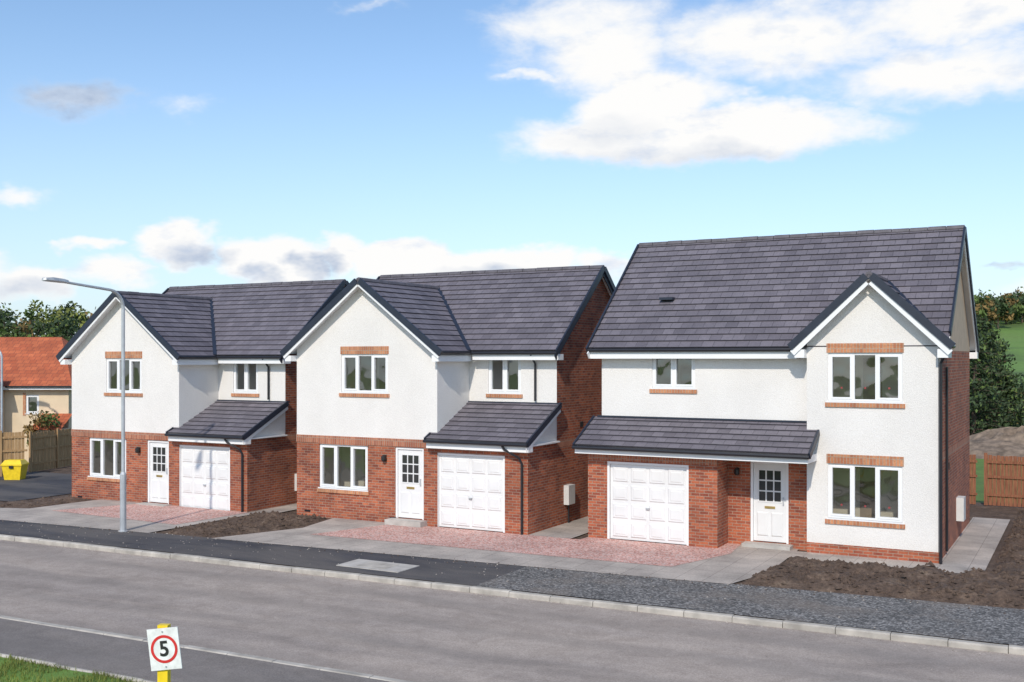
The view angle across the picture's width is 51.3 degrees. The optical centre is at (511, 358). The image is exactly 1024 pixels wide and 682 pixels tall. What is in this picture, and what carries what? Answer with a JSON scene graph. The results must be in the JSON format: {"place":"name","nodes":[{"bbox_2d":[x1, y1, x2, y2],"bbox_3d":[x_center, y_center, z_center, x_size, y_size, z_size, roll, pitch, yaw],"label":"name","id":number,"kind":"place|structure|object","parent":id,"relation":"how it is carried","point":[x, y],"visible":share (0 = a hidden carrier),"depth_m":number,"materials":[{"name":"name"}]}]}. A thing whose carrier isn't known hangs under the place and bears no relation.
{"place":"outdoors","nodes":[
{"label":"outdoors","id":0,"kind":"place"},
{"bbox_2d":[0,471,71,500],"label":"side road","id":1,"kind":"structure","parent":0,"point":[32,485],"depth_m":39.15,"materials":[{"name":"grey asphalt"}]},
{"bbox_2d":[0,351,2,431],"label":"street lamp","id":2,"kind":"object","parent":1,"relation":"on","point":[1,356],"visible":0.53,"depth_m":44.98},
{"bbox_2d":[0,431,26,476],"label":"wooden fence","id":3,"kind":"object","parent":1,"relation":"on","point":[18,449],"visible":0.67,"depth_m":42.68,"materials":[{"name":"brown wood"}]},
{"bbox_2d":[0,459,28,479],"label":"grit bin","id":4,"kind":"object","parent":1,"relation":"on","point":[14,469],"visible":1,"depth_m":41.24,"materials":[{"name":"yellow plastic"}]},
{"bbox_2d":[0,618,389,681],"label":"pavement","id":5,"kind":"structure","parent":0,"point":[94,651],"depth_m":16.80,"materials":[{"name":"grey asphalt"}]},
{"bbox_2d":[0,520,526,585],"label":"pavement","id":6,"kind":"structure","parent":0,"point":[451,571],"depth_m":25.82,"materials":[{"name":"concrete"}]},
{"bbox_2d":[42,277,127,531],"bbox_3d":[-11.159,1.321,27.943,0.272,6.759,2.678,0,0,29],"label":"street lamp","id":7,"kind":"object","parent":6,"relation":"on","point":[122,473],"visible":1,"depth_m":28.95,"materials":[{"name":"grey metal"}]},
{"bbox_2d":[336,559,418,572],"bbox_3d":[-3.043,4.715,24.154,1.700,0.069,0.850,0,0,29],"label":"manhole cover","id":8,"kind":"object","parent":6,"relation":"on","point":[379,565],"visible":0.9,"depth_m":24.10,"materials":[{"name":"concrete"}]},
{"bbox_2d":[249,503,296,512],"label":"path","id":9,"kind":"structure","parent":0,"point":[290,507],"depth_m":33.10,"materials":[{"name":"grey concrete"}]},
{"bbox_2d":[0,540,1023,681],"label":"road","id":10,"kind":"structure","parent":0,"point":[390,630],"depth_m":18.82,"materials":[{"name":"grey asphalt"}]},
{"bbox_2d":[1,520,1020,681],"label":"loose stones","id":11,"kind":"object","parent":10,"relation":"on","point":[505,585],"visible":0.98,"depth_m":22.29,"materials":[{"name":"stone"}]},
{"bbox_2d":[0,0,1023,334],"label":"sky","id":12,"kind":"structure","parent":0,"point":[147,146],"materials":[{"name":"blue"}]},
{"bbox_2d":[1,464,1023,645],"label":"soil ground","id":13,"kind":"structure","parent":0,"point":[980,510],"depth_m":29.77,"materials":[{"name":"brown soil"}]},
{"bbox_2d":[23,410,59,445],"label":"shrub","id":14,"kind":"object","parent":13,"relation":"on","point":[44,421],"visible":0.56,"depth_m":47.04,"materials":[{"name":"green plant"}]},
{"bbox_2d":[0,495,90,507],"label":"soil bed","id":15,"kind":"object","parent":13,"relation":"on","point":[41,502],"visible":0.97,"depth_m":34.32,"materials":[{"name":"brown soil"}]},
{"bbox_2d":[29,428,71,471],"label":"wooden fence","id":16,"kind":"object","parent":13,"relation":"on","point":[50,449],"visible":0.9,"depth_m":45.34,"materials":[{"name":"brown wood"}]},
{"bbox_2d":[0,499,249,532],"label":"driveway edging","id":17,"kind":"object","parent":13,"relation":"on","point":[45,515],"visible":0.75,"depth_m":31.26,"materials":[{"name":"grey concrete"}]},
{"bbox_2d":[51,504,247,524],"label":"pink gravel drive","id":18,"kind":"structure","parent":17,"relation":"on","point":[171,514],"depth_m":32.44,"materials":[{"name":"pink gravel"}]},
{"bbox_2d":[71,302,296,512],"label":"walls","id":19,"kind":"structure","parent":13,"relation":"on","point":[177,395],"depth_m":34.54,"materials":[{"name":"paint"}]},
{"bbox_2d":[87,351,258,482],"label":"windows","id":20,"kind":"structure","parent":19,"relation":"attached to","point":[105,458],"depth_m":35.57,"materials":[{"name":"plastic"}]},
{"bbox_2d":[56,280,348,364],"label":"fascia and gutters","id":21,"kind":"structure","parent":19,"relation":"attached to","point":[168,348],"depth_m":34.54,"materials":[{"name":"plastic"}]},
{"bbox_2d":[179,445,229,510],"bbox_3d":[-9.621,3.780,33.415,2.200,2.080,0.110,0,0,29],"label":"garage door","id":22,"kind":"structure","parent":19,"relation":"attached to","point":[204,476],"depth_m":33.43,"materials":[{"name":"plastic"}]},
{"bbox_2d":[64,279,345,357],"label":"roof","id":23,"kind":"structure","parent":19,"relation":"on","point":[261,319],"depth_m":36.00,"materials":[{"name":"tile"}]},
{"bbox_2d":[135,440,296,506],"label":"front door","id":24,"kind":"structure","parent":19,"relation":"attached to","point":[158,472],"depth_m":34.37,"materials":[{"name":"plastic"}]},
{"bbox_2d":[164,359,289,511],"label":"porch roof","id":25,"kind":"structure","parent":19,"relation":"attached to","point":[232,422],"depth_m":33.46,"materials":[{"name":"tile"}]},
{"bbox_2d":[161,510,325,537],"bbox_3d":[-7.280,4.610,30.005,2.970,0.281,4.290,0,0,29],"label":"soil bed","id":26,"kind":"object","parent":13,"relation":"on","point":[256,522],"visible":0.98,"depth_m":29.59,"materials":[{"name":"brown soil"}]},
{"bbox_2d":[296,278,610,534],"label":"walls","id":27,"kind":"structure","parent":13,"relation":"on","point":[427,393],"depth_m":30.66,"materials":[{"name":"paint"}]},
{"bbox_2d":[317,346,522,495],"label":"windows","id":28,"kind":"structure","parent":27,"relation":"attached to","point":[344,467],"depth_m":31.48,"materials":[{"name":"plastic"}]},
{"bbox_2d":[280,266,615,360],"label":"fascia and gutters","id":29,"kind":"structure","parent":27,"relation":"attached to","point":[437,352],"depth_m":30.39,"materials":[{"name":"plastic"}]},
{"bbox_2d":[290,265,611,353],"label":"roof","id":30,"kind":"structure","parent":27,"relation":"on","point":[531,309],"depth_m":31.92,"materials":[{"name":"tile"}]},
{"bbox_2d":[438,453,504,532],"bbox_3d":[-1.126,3.660,29.258,2.200,2.080,0.110,0,0,29],"label":"garage door","id":31,"kind":"structure","parent":27,"relation":"attached to","point":[471,491],"depth_m":29.25,"materials":[{"name":"plastic"}]},
{"bbox_2d":[381,447,574,527],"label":"front door","id":32,"kind":"structure","parent":27,"relation":"attached to","point":[409,482],"depth_m":30.20,"materials":[{"name":"plastic"}]},
{"bbox_2d":[423,355,562,534],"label":"porch roof","id":33,"kind":"structure","parent":27,"relation":"attached to","point":[511,427],"depth_m":29.32,"materials":[{"name":"tile"}]},
{"bbox_2d":[213,518,798,583],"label":"driveway","id":34,"kind":"structure","parent":13,"relation":"on","point":[739,563],"depth_m":25.26,"materials":[{"name":"grey concrete"}]},
{"bbox_2d":[588,271,969,562],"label":"walls","id":35,"kind":"structure","parent":13,"relation":"on","point":[720,490],"depth_m":26.23,"materials":[{"name":"paint"}]},
{"bbox_2d":[607,461,688,545],"bbox_3d":[3.483,3.685,27.267,2.220,2.030,0.110,0,0,29],"label":"garage door","id":36,"kind":"structure","parent":35,"relation":"attached to","point":[647,502],"depth_m":27.26,"materials":[{"name":"plastic"}]},
{"bbox_2d":[572,358,947,563],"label":"porch roof","id":37,"kind":"structure","parent":35,"relation":"attached to","point":[784,441],"depth_m":26.45,"materials":[{"name":"tile"}]},
{"bbox_2d":[649,343,904,528],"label":"windows","id":38,"kind":"structure","parent":35,"relation":"attached to","point":[863,490],"depth_m":26.30,"materials":[{"name":"plastic"}]},
{"bbox_2d":[589,225,974,350],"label":"roof","id":39,"kind":"structure","parent":35,"relation":"on","point":[778,291],"depth_m":28.20,"materials":[{"name":"tile"}]},
{"bbox_2d":[585,226,979,358],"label":"fascia and gutters","id":40,"kind":"structure","parent":35,"relation":"attached to","point":[890,295],"depth_m":26.10,"materials":[{"name":"plastic"}]},
{"bbox_2d":[734,461,965,550],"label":"front door","id":41,"kind":"structure","parent":35,"relation":"attached to","point":[769,501],"depth_m":26.66,"materials":[{"name":"plastic"}]},
{"bbox_2d":[741,508,1023,608],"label":"soil bed","id":42,"kind":"object","parent":13,"relation":"on","point":[1001,584],"visible":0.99,"depth_m":22.13,"materials":[{"name":"brown soil"}]},
{"bbox_2d":[970,454,976,503],"bbox_3d":[11.112,3.860,36.393,8.800,1.680,0.090,0,0,29],"label":"wooden fence","id":43,"kind":"object","parent":13,"relation":"on","point":[973,475],"visible":0.09,"depth_m":34.36,"materials":[{"name":"brown wood"}]},
{"bbox_2d":[984,453,1023,506],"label":"wooden fence","id":44,"kind":"object","parent":13,"relation":"on","point":[1010,495],"visible":1,"depth_m":33.92,"materials":[{"name":"brown wood"}]},
{"bbox_2d":[312,525,740,566],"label":"pink gravel drive","id":45,"kind":"structure","parent":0,"point":[636,552],"depth_m":26.85,"materials":[{"name":"pink gravel"}]},
{"bbox_2d":[529,516,587,538],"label":"path","id":46,"kind":"structure","parent":0,"point":[574,528],"depth_m":29.06,"materials":[{"name":"grey concrete"}]},
{"bbox_2d":[475,566,1023,645],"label":"gravel pavement","id":47,"kind":"structure","parent":0,"point":[960,621],"depth_m":20.45,"materials":[{"name":"grey gravel"}]},
{"bbox_2d":[786,517,1009,572],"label":"path","id":48,"kind":"structure","parent":0,"point":[975,544],"depth_m":25.62,"materials":[{"name":"grey concrete"}]},
{"bbox_2d":[973,318,1023,653],"bbox_3d":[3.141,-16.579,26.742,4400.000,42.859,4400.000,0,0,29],"label":"ground","id":49,"kind":"structure","parent":0,"point":[1013,334],"depth_m":213.93,"materials":[{"name":"green plant"}]},
{"bbox_2d":[0,337,71,461],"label":"cream house","id":50,"kind":"structure","parent":49,"relation":"on","point":[37,376],"depth_m":48.60,"materials":[{"name":"brick"}]},
{"bbox_2d":[0,654,149,681],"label":"grass verge","id":51,"kind":"object","parent":49,"relation":"on","point":[46,674],"depth_m":15.91,"materials":[{"name":"green plant"}]},
{"bbox_2d":[147,623,181,681],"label":"speed limit sign","id":52,"kind":"object","parent":51,"relation":"on","point":[164,648],"visible":1,"depth_m":10.00,"materials":[{"name":"white metal"}]},
{"bbox_2d":[0,653,154,681],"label":"kerb","id":53,"kind":"structure","parent":49,"relation":"on","point":[70,668],"depth_m":16.21,"materials":[{"name":"grey concrete"}]},
{"bbox_2d":[0,615,412,681],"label":"kerb","id":54,"kind":"structure","parent":49,"relation":"on","point":[131,637],"depth_m":17.17,"materials":[{"name":"grey concrete"}]},
{"bbox_2d":[0,534,1023,654],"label":"kerb","id":55,"kind":"structure","parent":49,"relation":"on","point":[903,637],"depth_m":20.92,"materials":[{"name":"grey concrete"}]},
{"bbox_2d":[0,286,1023,424],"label":"distant trees","id":56,"kind":"object","parent":49,"relation":"on","point":[68,323],"visible":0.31,"depth_m":104.13,"materials":[{"name":"green plant"}]},
{"bbox_2d":[970,314,1013,434],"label":"pine tree","id":57,"kind":"object","parent":49,"relation":"on","point":[979,386],"visible":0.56,"depth_m":57.67,"materials":[{"name":"green plant"}]},
{"bbox_2d":[970,316,1020,431],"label":"pine tree","id":58,"kind":"object","parent":49,"relation":"on","point":[991,334],"visible":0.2,"depth_m":59.58,"materials":[{"name":"green plant"}]},
{"bbox_2d":[970,426,1023,460],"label":"soil mound","id":59,"kind":"object","parent":49,"relation":"on","point":[1005,441],"visible":0.62,"depth_m":52.79,"materials":[{"name":"beige soil"}]},
{"bbox_2d":[984,369,1023,426],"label":"pine tree","id":60,"kind":"object","parent":49,"relation":"on","point":[1018,401],"visible":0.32,"depth_m":59.71,"materials":[{"name":"green plant"}]},
{"bbox_2d":[991,341,1023,416],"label":"pine tree","id":61,"kind":"object","parent":49,"relation":"on","point":[1003,347],"visible":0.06,"depth_m":61.77,"materials":[{"name":"green plant"}]},
{"bbox_2d":[999,379,1023,426],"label":"pine tree","id":62,"kind":"object","parent":49,"relation":"on","point":[1018,419],"visible":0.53,"depth_m":57.24,"materials":[{"name":"green plant"}]}
]}

